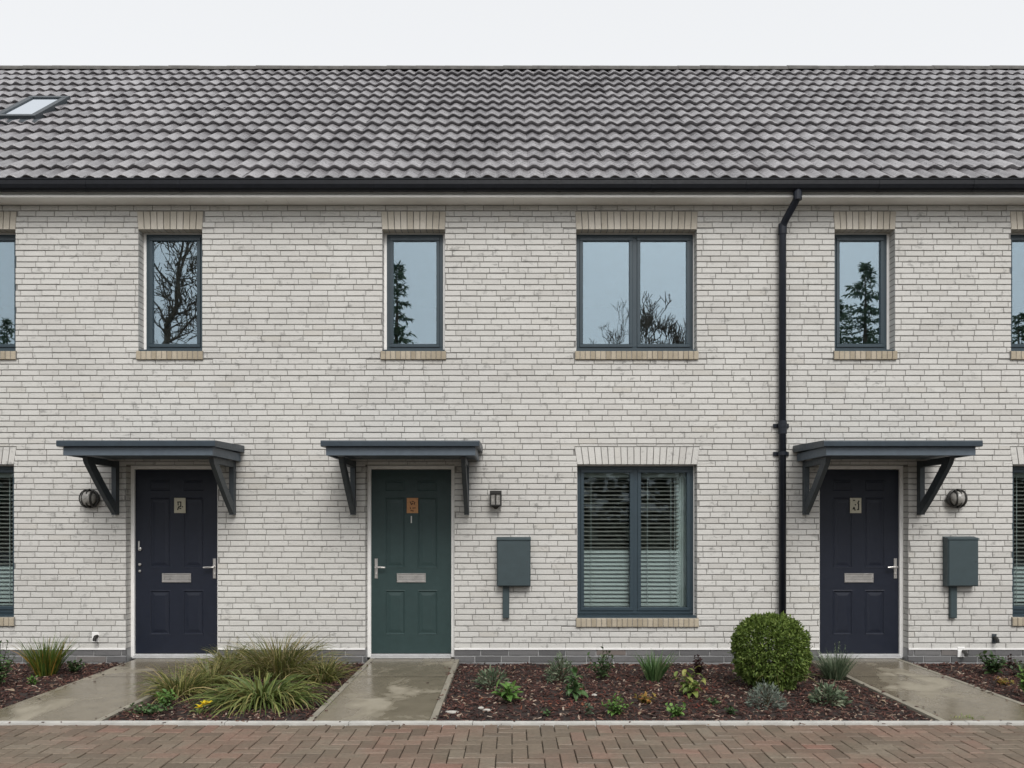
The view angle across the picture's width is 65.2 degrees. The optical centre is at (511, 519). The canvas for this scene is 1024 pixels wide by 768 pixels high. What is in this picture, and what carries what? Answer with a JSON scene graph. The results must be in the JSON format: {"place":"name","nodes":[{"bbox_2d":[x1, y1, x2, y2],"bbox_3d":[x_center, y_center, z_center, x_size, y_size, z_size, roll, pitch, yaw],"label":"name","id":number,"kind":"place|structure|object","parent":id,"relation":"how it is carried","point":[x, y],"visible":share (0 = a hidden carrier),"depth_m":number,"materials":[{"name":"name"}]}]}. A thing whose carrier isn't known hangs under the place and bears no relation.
{"place":"outdoors","nodes":[
{"label":"outdoors","id":0,"kind":"place"},
{"bbox_2d":[0,659,213,720],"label":"concrete path","id":1,"kind":"structure","parent":0,"point":[89,699],"depth_m":6.84,"materials":[{"name":"grey concrete"}]},
{"bbox_2d":[95,659,226,720],"bbox_3d":[-3.090,1.589,7.306,0.048,0.182,2.687,0,0,0],"label":"path edging","id":2,"kind":"object","parent":1,"relation":"on","point":[127,707],"visible":0.12,"depth_m":6.43,"materials":[{"name":"concrete"}]},
{"bbox_2d":[315,659,453,720],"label":"concrete path","id":3,"kind":"structure","parent":0,"point":[390,690],"depth_m":6.96,"materials":[{"name":"grey concrete"}]},
{"bbox_2d":[306,659,458,720],"bbox_3d":[-1.052,1.589,7.306,0.968,0.182,2.687,0,0,0],"label":"path edging","id":4,"kind":"object","parent":3,"relation":"on","point":[435,713],"visible":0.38,"depth_m":6.95,"materials":[{"name":"concrete"}]},
{"bbox_2d":[0,725,1023,767],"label":"block paving","id":5,"kind":"structure","parent":0,"point":[588,746],"depth_m":5.32,"materials":[{"name":"brown brick"}]},
{"bbox_2d":[0,660,1023,725],"bbox_3d":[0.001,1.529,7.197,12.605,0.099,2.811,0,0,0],"label":"bark mulch","id":6,"kind":"object","parent":0,"point":[537,689],"visible":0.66,"depth_m":6.92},
{"bbox_2d":[0,640,15,686],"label":"leafy shrub","id":7,"kind":"object","parent":6,"relation":"on","point":[4,670],"visible":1,"depth_m":7.29,"materials":[{"name":"green plant"}]},
{"bbox_2d":[26,674,38,684],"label":"seedling","id":8,"kind":"object","parent":6,"relation":"on","point":[33,680],"visible":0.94,"depth_m":7.39,"materials":[{"name":"green plant"}]},
{"bbox_2d":[9,633,76,677],"bbox_3d":[-4.609,1.347,7.921,0.627,0.417,0.739,0,0,-37],"label":"tufted plant","id":9,"kind":"object","parent":6,"relation":"on","point":[48,662],"visible":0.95,"depth_m":7.86,"materials":[{"name":"green plant"}]},
{"bbox_2d":[67,658,86,671],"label":"plant","id":10,"kind":"object","parent":6,"relation":"on","point":[72,667],"visible":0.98,"depth_m":8.03,"materials":[{"name":"green plant"}]},
{"bbox_2d":[126,700,172,713],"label":"ground cover","id":11,"kind":"object","parent":6,"relation":"on","point":[152,709],"visible":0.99,"depth_m":6.26,"materials":[{"name":"green plant"}]},
{"bbox_2d":[151,689,177,706],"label":"ground cover","id":12,"kind":"object","parent":6,"relation":"on","point":[168,696],"visible":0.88,"depth_m":6.46,"materials":[{"name":"green plant"}]},
{"bbox_2d":[123,661,231,704],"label":"ornamental grass","id":13,"kind":"object","parent":6,"relation":"on","point":[177,686],"depth_m":6.94,"materials":[{"name":"green plant"}]},
{"bbox_2d":[190,700,212,713],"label":"yellow flower","id":14,"kind":"object","parent":6,"relation":"on","point":[203,703],"visible":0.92,"depth_m":6.29,"materials":[{"name":"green plant"}]},
{"bbox_2d":[155,652,264,692],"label":"ornamental grass","id":15,"kind":"object","parent":6,"relation":"on","point":[224,669],"depth_m":7.44,"materials":[{"name":"green plant"}]},
{"bbox_2d":[186,636,256,671],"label":"ornamental grass","id":16,"kind":"object","parent":6,"relation":"on","point":[217,655],"depth_m":8.13,"materials":[{"name":"green plant"}]},
{"bbox_2d":[170,668,341,719],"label":"ornamental grass","id":17,"kind":"object","parent":6,"relation":"on","point":[259,694],"depth_m":6.52,"materials":[{"name":"green plant"}]},
{"bbox_2d":[200,630,357,681],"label":"ornamental grass","id":18,"kind":"object","parent":6,"relation":"on","point":[274,660],"depth_m":7.62,"materials":[{"name":"green plant"}]},
{"bbox_2d":[282,646,362,685],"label":"ornamental grass","id":19,"kind":"object","parent":6,"relation":"on","point":[331,676],"depth_m":7.48,"materials":[{"name":"green plant"}]},
{"bbox_2d":[445,710,457,713],"bbox_3d":[-0.475,1.511,6.289,0.114,0.029,0.058,0,0,0],"label":"stone","id":20,"kind":"object","parent":6,"relation":"on","point":[451,712],"visible":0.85,"depth_m":6.27,"materials":[{"name":"white stone"}]},
{"bbox_2d":[470,664,511,690],"bbox_3d":[-0.163,1.435,7.270,0.378,0.231,0.367,0,0,23],"label":"grey shrub","id":21,"kind":"object","parent":6,"relation":"on","point":[489,674],"visible":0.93,"depth_m":7.24,"materials":[{"name":"green plant"}]},
{"bbox_2d":[492,678,526,702],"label":"broadleaf plant","id":22,"kind":"object","parent":6,"relation":"on","point":[508,693],"visible":0.98,"depth_m":6.60,"materials":[{"name":"green plant"}]},
{"bbox_2d":[4,664,1022,719],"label":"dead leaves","id":23,"kind":"object","parent":6,"relation":"on","point":[709,711],"visible":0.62,"depth_m":6.88,"materials":[{"name":"brown plant"}]},
{"bbox_2d":[542,707,550,715],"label":"seedling","id":24,"kind":"object","parent":6,"relation":"on","point":[547,712],"visible":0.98,"depth_m":6.21,"materials":[{"name":"green plant"}]},
{"bbox_2d":[542,651,579,683],"bbox_3d":[0.466,1.411,7.593,0.380,0.313,0.381,0,0,0],"label":"grey shrub","id":25,"kind":"object","parent":6,"relation":"on","point":[558,672],"visible":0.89,"depth_m":7.56,"materials":[{"name":"green plant"}]},
{"bbox_2d":[563,666,588,700],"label":"broadleaf plant","id":26,"kind":"object","parent":6,"relation":"on","point":[574,690],"visible":0.99,"depth_m":6.82,"materials":[{"name":"green plant"}]},
{"bbox_2d":[583,703,593,713],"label":"seedling","id":27,"kind":"object","parent":6,"relation":"on","point":[587,710],"visible":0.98,"depth_m":6.20,"materials":[{"name":"green plant"}]},
{"bbox_2d":[586,646,615,679],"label":"upright shrub","id":28,"kind":"object","parent":6,"relation":"on","point":[602,672],"visible":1,"depth_m":7.67,"materials":[{"name":"green plant"}]},
{"bbox_2d":[601,693,632,715],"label":"plant","id":29,"kind":"object","parent":6,"relation":"on","point":[615,709],"visible":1,"depth_m":6.19,"materials":[{"name":"green plant"}]},
{"bbox_2d":[634,691,655,703],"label":"plant","id":30,"kind":"object","parent":6,"relation":"on","point":[644,699],"visible":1,"depth_m":6.61,"materials":[{"name":"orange plant"}]},
{"bbox_2d":[634,650,678,682],"bbox_3d":[1.379,1.396,7.635,0.447,0.316,0.457,0,0,0],"label":"spiky plant","id":31,"kind":"object","parent":6,"relation":"on","point":[654,671],"visible":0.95,"depth_m":7.59,"materials":[{"name":"green plant"}]},
{"bbox_2d":[665,702,685,716],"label":"plant","id":32,"kind":"object","parent":6,"relation":"on","point":[674,711],"visible":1,"depth_m":6.20,"materials":[{"name":"green plant"}]},
{"bbox_2d":[672,666,706,697],"bbox_3d":[1.535,1.398,6.903,0.319,0.273,0.232,0,0,25],"label":"lime plant","id":33,"kind":"object","parent":6,"relation":"on","point":[687,687],"visible":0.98,"depth_m":6.87,"materials":[{"name":"green plant"}]},
{"bbox_2d":[692,654,704,674],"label":"maroon plant","id":34,"kind":"object","parent":6,"relation":"on","point":[699,668],"visible":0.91,"depth_m":7.90,"materials":[{"name":"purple plant"}]},
{"bbox_2d":[706,697,720,704],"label":"seedling","id":35,"kind":"object","parent":6,"relation":"on","point":[714,701],"visible":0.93,"depth_m":6.60,"materials":[{"name":"green plant"}]},
{"bbox_2d":[724,704,736,714],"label":"seedling","id":36,"kind":"object","parent":6,"relation":"on","point":[732,711],"visible":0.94,"depth_m":6.26,"materials":[{"name":"green plant"}]},
{"bbox_2d":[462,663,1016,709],"bbox_3d":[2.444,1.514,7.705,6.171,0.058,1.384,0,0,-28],"label":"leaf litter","id":37,"kind":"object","parent":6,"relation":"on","point":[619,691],"visible":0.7,"depth_m":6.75,"materials":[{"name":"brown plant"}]},
{"bbox_2d":[742,679,787,709],"bbox_3d":[2.063,1.410,6.507,0.389,0.255,0.360,0,0,0],"label":"silver mound","id":38,"kind":"object","parent":6,"relation":"on","point":[766,698],"visible":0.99,"depth_m":6.48,"materials":[{"name":"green plant"}]},
{"bbox_2d":[728,610,813,691],"bbox_3d":[2.353,1.193,7.268,0.728,0.729,0.751,0,0,0],"label":"clipped ball","id":39,"kind":"object","parent":6,"relation":"on","point":[756,653],"visible":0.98,"depth_m":7.07,"materials":[{"name":"green plant"}]},
{"bbox_2d":[725,667,825,693],"bbox_3d":[2.409,1.402,7.151,0.842,0.331,0.799,0,0,-37],"label":"strap leaf plant","id":40,"kind":"object","parent":6,"relation":"on","point":[801,675],"visible":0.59,"depth_m":7.06,"materials":[{"name":"green plant"}]},
{"bbox_2d":[808,678,852,706],"bbox_3d":[2.622,1.431,6.607,0.361,0.239,0.387,0,0,0],"label":"grey shrub","id":41,"kind":"object","parent":6,"relation":"on","point":[828,693],"visible":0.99,"depth_m":6.58,"materials":[{"name":"green plant"}]},
{"bbox_2d":[812,642,860,680],"bbox_3d":[3.090,1.359,7.695,0.534,0.403,0.545,0,0,45],"label":"lavender","id":42,"kind":"object","parent":6,"relation":"on","point":[836,669],"visible":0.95,"depth_m":7.63,"materials":[{"name":"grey plant"}]},
{"bbox_2d":[977,650,1006,675],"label":"upright shrub","id":43,"kind":"object","parent":6,"relation":"on","point":[993,666],"visible":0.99,"depth_m":7.96,"materials":[{"name":"green plant"}]},
{"bbox_2d":[993,676,1013,685],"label":"orange plant","id":44,"kind":"object","parent":6,"relation":"on","point":[1000,681],"visible":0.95,"depth_m":7.39,"materials":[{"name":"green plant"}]},
{"bbox_2d":[1002,654,1021,667],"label":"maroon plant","id":45,"kind":"object","parent":6,"relation":"on","point":[1010,662],"visible":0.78,"depth_m":8.34,"materials":[{"name":"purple plant"}]},
{"bbox_2d":[1007,658,1023,674],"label":"plant","id":46,"kind":"object","parent":6,"relation":"on","point":[1021,665],"visible":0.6,"depth_m":7.82,"materials":[{"name":"green plant"}]},
{"bbox_2d":[1015,665,1023,690],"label":"plant","id":47,"kind":"object","parent":6,"relation":"on","point":[1021,677],"visible":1,"depth_m":6.87,"materials":[{"name":"green plant"}]},
{"bbox_2d":[447,730,576,767],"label":"paving bed","id":48,"kind":"object","parent":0,"point":[527,748],"depth_m":5.38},
{"bbox_2d":[0,0,1023,65],"label":"sky","id":49,"kind":"structure","parent":0,"point":[32,32],"materials":[{"name":"white"}]},
{"bbox_2d":[810,659,1023,720],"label":"concrete path","id":50,"kind":"structure","parent":0,"point":[944,698],"depth_m":6.96,"materials":[{"name":"grey concrete"}]},
{"bbox_2d":[825,659,1023,720],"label":"path edging","id":51,"kind":"object","parent":50,"relation":"on","point":[893,698],"visible":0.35,"depth_m":6.91,"materials":[{"name":"concrete"}]},
{"bbox_2d":[950,713,983,718],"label":"path weed","id":52,"kind":"object","parent":50,"relation":"on","point":[966,716],"visible":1,"depth_m":6.07,"materials":[{"name":"green plant"}]},
{"label":"ground","id":53,"kind":"structure","parent":0,"visible":0},
{"bbox_2d":[0,65,361,663],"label":"terraced house","id":54,"kind":"structure","parent":53,"relation":"on","point":[146,279],"depth_m":8.60,"materials":[{"name":"white brick"}]},
{"bbox_2d":[0,212,16,359],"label":"window","id":55,"kind":"structure","parent":54,"relation":"in","point":[7,351],"depth_m":8.67,"materials":[{"name":"grey plastic"}]},
{"bbox_2d":[0,447,16,625],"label":"window","id":56,"kind":"structure","parent":54,"relation":"in","point":[7,472],"depth_m":8.80,"materials":[{"name":"grey plastic"}]},
{"bbox_2d":[79,489,99,507],"bbox_3d":[-4.518,-0.230,8.528,0.211,0.214,0.142,0,0,0],"label":"wall lamp","id":57,"kind":"object","parent":54,"relation":"attached to","point":[89,498],"visible":1,"depth_m":8.50,"materials":[{"name":"white glass"}]},
{"bbox_2d":[92,632,98,641],"bbox_3d":[-4.474,1.258,8.557,0.075,0.110,0.084,0,0,0],"label":"pipe outlet","id":58,"kind":"object","parent":54,"relation":"attached to","point":[95,636],"visible":1,"depth_m":8.59,"materials":[{"name":"white plastic"}]},
{"bbox_2d":[136,211,203,359],"bbox_3d":[-3.675,-2.519,8.686,0.715,1.592,0.228,0,0,0],"label":"window","id":59,"kind":"structure","parent":54,"relation":"in","point":[152,351],"depth_m":8.71,"materials":[{"name":"grey plastic"}]},
{"bbox_2d":[131,465,217,657],"bbox_3d":[-3.659,0.451,8.715,0.983,2.090,0.130,0,0,0],"label":"door","id":60,"kind":"structure","parent":54,"relation":"in","point":[174,508],"depth_m":8.73,"materials":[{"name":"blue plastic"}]},
{"bbox_2d":[0,721,1023,726],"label":"kerb","id":61,"kind":"structure","parent":53,"relation":"on","point":[456,723],"depth_m":5.89,"materials":[{"name":"concrete"}]},
{"bbox_2d":[281,65,796,665],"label":"terraced house","id":62,"kind":"structure","parent":53,"relation":"on","point":[505,273],"depth_m":8.60,"materials":[{"name":"white brick"}]},
{"bbox_2d":[367,465,454,657],"bbox_3d":[-1.098,0.451,8.715,0.954,2.090,0.130,0,0,0],"label":"door","id":63,"kind":"structure","parent":62,"relation":"in","point":[410,508],"depth_m":8.73,"materials":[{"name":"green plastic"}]},
{"bbox_2d":[381,212,445,359],"bbox_3d":[-1.059,-2.519,8.686,0.701,1.592,0.229,0,0,0],"label":"window","id":64,"kind":"structure","parent":62,"relation":"in","point":[391,351],"depth_m":8.71,"materials":[{"name":"grey plastic"}]},
{"bbox_2d":[490,491,501,508],"bbox_3d":[-0.173,-0.214,8.537,0.124,0.196,0.125,0,0,0],"label":"wall lantern","id":65,"kind":"object","parent":62,"relation":"attached to","point":[495,499],"depth_m":8.49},
{"bbox_2d":[497,537,530,617],"bbox_3d":[0.019,0.616,8.541,0.366,0.870,0.115,0,0,0],"label":"meter box","id":66,"kind":"object","parent":62,"relation":"attached to","point":[513,561],"visible":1,"depth_m":8.49,"materials":[{"name":"plastic"}]},
{"bbox_2d":[497,541,529,585],"bbox_3d":[0.019,0.460,8.492,0.346,0.479,0.016,0,0,0],"label":"door","id":67,"kind":"structure","parent":66,"relation":"in","point":[513,557],"depth_m":8.49,"materials":[{"name":"plastic"}]},
{"bbox_2d":[575,211,698,359],"bbox_3d":[1.338,-2.519,8.686,1.325,1.592,0.229,0,0,0],"label":"window","id":68,"kind":"structure","parent":62,"relation":"in","point":[633,350],"depth_m":8.71,"materials":[{"name":"grey plastic"}]},
{"bbox_2d":[575,447,698,626],"bbox_3d":[1.345,0.182,8.721,1.340,1.931,0.299,0,0,0],"label":"window","id":69,"kind":"structure","parent":62,"relation":"in","point":[680,593],"depth_m":8.74,"materials":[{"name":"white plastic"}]},
{"bbox_2d":[682,65,1023,663],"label":"terraced house","id":70,"kind":"structure","parent":53,"relation":"on","point":[905,316],"depth_m":8.60,"materials":[{"name":"white brick"}]},
{"bbox_2d":[773,189,801,660],"bbox_3d":[2.948,-0.950,8.479,0.154,5.000,0.347,0,0,-28],"label":"downpipe","id":71,"kind":"object","parent":70,"relation":"attached to","point":[782,425],"visible":0.96,"depth_m":8.51,"materials":[{"name":"black plastic"}]},
{"bbox_2d":[819,465,902,657],"bbox_3d":[3.785,0.451,8.715,0.951,2.090,0.130,0,0,0],"label":"door","id":72,"kind":"structure","parent":70,"relation":"in","point":[861,506],"depth_m":8.73,"materials":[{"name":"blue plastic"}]},
{"bbox_2d":[833,211,896,359],"bbox_3d":[3.794,-2.519,8.686,0.678,1.592,0.229,0,0,0],"label":"window","id":73,"kind":"structure","parent":70,"relation":"in","point":[873,221],"depth_m":8.71,"materials":[{"name":"grey plastic"}]},
{"bbox_2d":[946,489,967,507],"bbox_3d":[4.756,-0.230,8.528,0.211,0.214,0.142,0,0,0],"label":"wall lamp","id":74,"kind":"object","parent":70,"relation":"attached to","point":[956,498],"visible":1,"depth_m":8.49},
{"bbox_2d":[942,536,979,617],"bbox_3d":[4.793,0.613,8.541,0.334,0.876,0.115,0,0,0],"label":"meter box","id":75,"kind":"object","parent":70,"relation":"attached to","point":[960,560],"visible":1,"depth_m":8.49,"materials":[{"name":"plastic"}]},
{"bbox_2d":[948,540,977,585],"bbox_3d":[4.793,0.457,8.492,0.314,0.485,0.016,0,0,0],"label":"door","id":76,"kind":"structure","parent":75,"relation":"in","point":[962,554],"depth_m":8.49,"materials":[{"name":"plastic"}]},
{"bbox_2d":[957,647,967,656],"bbox_3d":[4.825,1.419,8.557,0.075,0.110,0.084,0,0,0],"label":"pipe outlet","id":77,"kind":"object","parent":70,"relation":"attached to","point":[961,651],"visible":1,"depth_m":8.59,"materials":[{"name":"white plastic"}]},
{"bbox_2d":[992,634,999,642],"bbox_3d":[5.181,1.274,8.557,0.048,0.100,0.084,0,0,0],"label":"pipe outlet","id":78,"kind":"object","parent":70,"relation":"attached to","point":[995,638],"visible":1,"depth_m":8.59,"materials":[{"name":"grey paint"}]},
{"bbox_2d":[1009,211,1023,359],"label":"window","id":79,"kind":"structure","parent":70,"relation":"in","point":[1017,350],"depth_m":8.61,"materials":[{"name":"grey plastic"}]},
{"bbox_2d":[1010,447,1023,625],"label":"window","id":80,"kind":"structure","parent":70,"relation":"in","point":[1017,619],"depth_m":8.80,"materials":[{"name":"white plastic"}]}
]}

